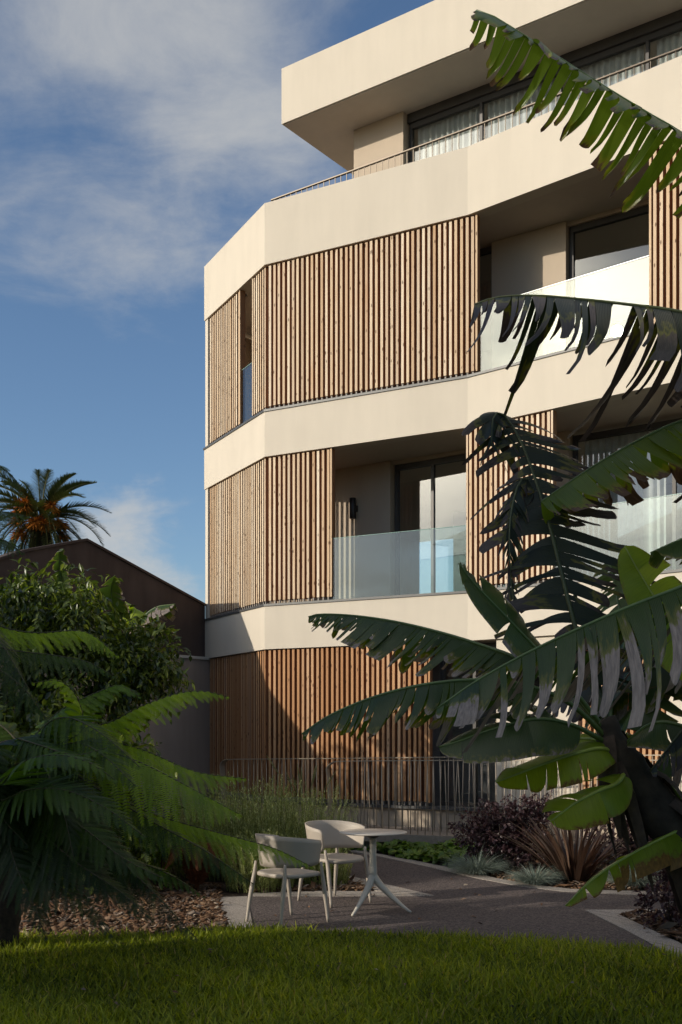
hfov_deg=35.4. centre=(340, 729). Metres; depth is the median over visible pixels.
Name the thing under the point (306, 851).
garden armchair
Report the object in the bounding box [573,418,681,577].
window
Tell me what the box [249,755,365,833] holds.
ornamental grass
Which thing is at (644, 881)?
blue fescue
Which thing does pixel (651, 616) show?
banana plant
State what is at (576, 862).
bronze flax
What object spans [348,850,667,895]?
kerb
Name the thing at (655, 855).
banana leaf
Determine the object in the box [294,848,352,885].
needle bush
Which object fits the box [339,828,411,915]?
cafe table
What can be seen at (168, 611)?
banana plant
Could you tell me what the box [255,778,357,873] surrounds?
needle bush
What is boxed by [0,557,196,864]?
leafy shrub
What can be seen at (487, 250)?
window
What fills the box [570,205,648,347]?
window
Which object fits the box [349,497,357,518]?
wall lamp
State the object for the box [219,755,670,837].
metal railing
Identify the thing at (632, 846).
purple shrub
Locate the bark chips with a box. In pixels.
[19,856,681,942]
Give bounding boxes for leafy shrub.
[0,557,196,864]
[0,686,190,893]
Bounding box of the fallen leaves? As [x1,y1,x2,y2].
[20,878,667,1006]
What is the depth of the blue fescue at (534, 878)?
11.67 m
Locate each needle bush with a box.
[155,783,246,878]
[179,772,300,880]
[218,827,297,892]
[221,773,323,876]
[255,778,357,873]
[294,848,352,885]
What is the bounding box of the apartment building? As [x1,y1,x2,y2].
[203,0,681,839]
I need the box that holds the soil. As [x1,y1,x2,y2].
[21,825,678,941]
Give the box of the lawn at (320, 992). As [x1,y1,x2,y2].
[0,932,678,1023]
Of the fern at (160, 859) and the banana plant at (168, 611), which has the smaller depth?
the fern at (160, 859)
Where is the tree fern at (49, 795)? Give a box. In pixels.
[0,679,312,948]
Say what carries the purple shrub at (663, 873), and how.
on the soil
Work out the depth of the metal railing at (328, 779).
14.67 m
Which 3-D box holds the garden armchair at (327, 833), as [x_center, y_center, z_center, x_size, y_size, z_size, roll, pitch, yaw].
[-0.073,1.308,10.553,0.613,0.787,0.556,0,0,-40]
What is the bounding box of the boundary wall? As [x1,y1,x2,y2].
[0,654,210,824]
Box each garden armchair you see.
[245,833,329,925]
[297,820,371,907]
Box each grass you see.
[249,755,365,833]
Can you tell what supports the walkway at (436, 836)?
on the walkway base at (366, 843)
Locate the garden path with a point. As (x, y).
(497, 908)
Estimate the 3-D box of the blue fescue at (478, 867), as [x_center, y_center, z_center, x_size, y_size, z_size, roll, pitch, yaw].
[1.600,1.508,12.553,0.988,0.409,0.997,0,0,0]
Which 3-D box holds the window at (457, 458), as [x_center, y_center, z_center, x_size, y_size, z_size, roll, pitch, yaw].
[1.940,-2.985,16.899,2.450,2.690,0.173,0,0,35]
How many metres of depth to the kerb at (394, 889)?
11.31 m
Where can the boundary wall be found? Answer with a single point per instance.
(184, 738)
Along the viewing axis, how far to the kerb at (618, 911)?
10.00 m
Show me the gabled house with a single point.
(143, 590)
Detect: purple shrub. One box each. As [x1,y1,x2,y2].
[447,790,565,872]
[584,818,661,876]
[633,880,681,928]
[642,868,667,894]
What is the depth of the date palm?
39.35 m
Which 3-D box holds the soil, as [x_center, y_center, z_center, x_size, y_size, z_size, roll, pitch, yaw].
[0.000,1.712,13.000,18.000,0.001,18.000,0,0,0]
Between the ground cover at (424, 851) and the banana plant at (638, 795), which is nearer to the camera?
the banana plant at (638, 795)
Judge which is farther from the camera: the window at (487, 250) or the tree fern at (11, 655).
the window at (487, 250)
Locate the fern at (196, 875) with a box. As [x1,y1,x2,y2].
[159,841,236,889]
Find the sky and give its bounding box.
[0,0,452,602]
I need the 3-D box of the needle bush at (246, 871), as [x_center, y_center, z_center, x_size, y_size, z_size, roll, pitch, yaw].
[-0.858,1.378,11.306,0.907,0.694,0.823,0,0,0]
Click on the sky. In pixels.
(138, 138)
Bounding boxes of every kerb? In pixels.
[219,896,251,929]
[253,891,431,895]
[341,874,433,895]
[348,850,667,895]
[586,910,681,956]
[590,909,665,914]
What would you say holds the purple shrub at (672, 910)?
on the soil
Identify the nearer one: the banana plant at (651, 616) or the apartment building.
the banana plant at (651, 616)
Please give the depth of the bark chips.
9.85 m
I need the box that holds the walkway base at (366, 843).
[218,824,615,863]
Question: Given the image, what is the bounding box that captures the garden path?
[247,853,673,950]
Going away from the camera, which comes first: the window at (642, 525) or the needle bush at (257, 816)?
the needle bush at (257, 816)
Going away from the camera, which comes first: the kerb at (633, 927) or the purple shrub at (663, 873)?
the kerb at (633, 927)
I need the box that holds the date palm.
[0,469,110,553]
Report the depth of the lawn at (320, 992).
6.80 m
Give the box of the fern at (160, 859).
[117,826,207,878]
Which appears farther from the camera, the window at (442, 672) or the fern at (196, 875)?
the window at (442, 672)
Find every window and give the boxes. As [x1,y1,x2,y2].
[395,454,525,594]
[410,22,681,162]
[427,246,491,368]
[440,642,495,806]
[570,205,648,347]
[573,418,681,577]
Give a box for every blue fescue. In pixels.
[440,846,514,875]
[504,862,563,887]
[597,855,662,887]
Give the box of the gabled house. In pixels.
[0,538,205,656]
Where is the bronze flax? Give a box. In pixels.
[495,812,629,883]
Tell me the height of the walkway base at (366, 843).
0.188 m
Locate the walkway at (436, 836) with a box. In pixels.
[208,811,636,854]
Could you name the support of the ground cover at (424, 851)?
on the soil
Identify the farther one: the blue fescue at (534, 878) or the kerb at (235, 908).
the blue fescue at (534, 878)
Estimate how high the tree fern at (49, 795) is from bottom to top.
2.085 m
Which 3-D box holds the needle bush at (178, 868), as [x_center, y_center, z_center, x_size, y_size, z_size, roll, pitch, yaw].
[-1.693,1.130,12.412,1.264,1.188,1.166,0,0,0]
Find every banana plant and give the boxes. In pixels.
[50,549,177,784]
[301,412,681,919]
[434,10,681,785]
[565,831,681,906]
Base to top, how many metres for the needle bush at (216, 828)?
1.272 m
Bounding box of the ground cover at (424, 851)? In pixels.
[344,838,485,867]
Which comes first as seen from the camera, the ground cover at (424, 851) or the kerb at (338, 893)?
the kerb at (338, 893)
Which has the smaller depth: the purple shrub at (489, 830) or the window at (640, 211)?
the purple shrub at (489, 830)
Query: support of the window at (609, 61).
in the apartment building
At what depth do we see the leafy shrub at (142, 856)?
11.23 m
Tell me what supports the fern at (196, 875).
on the bark chips

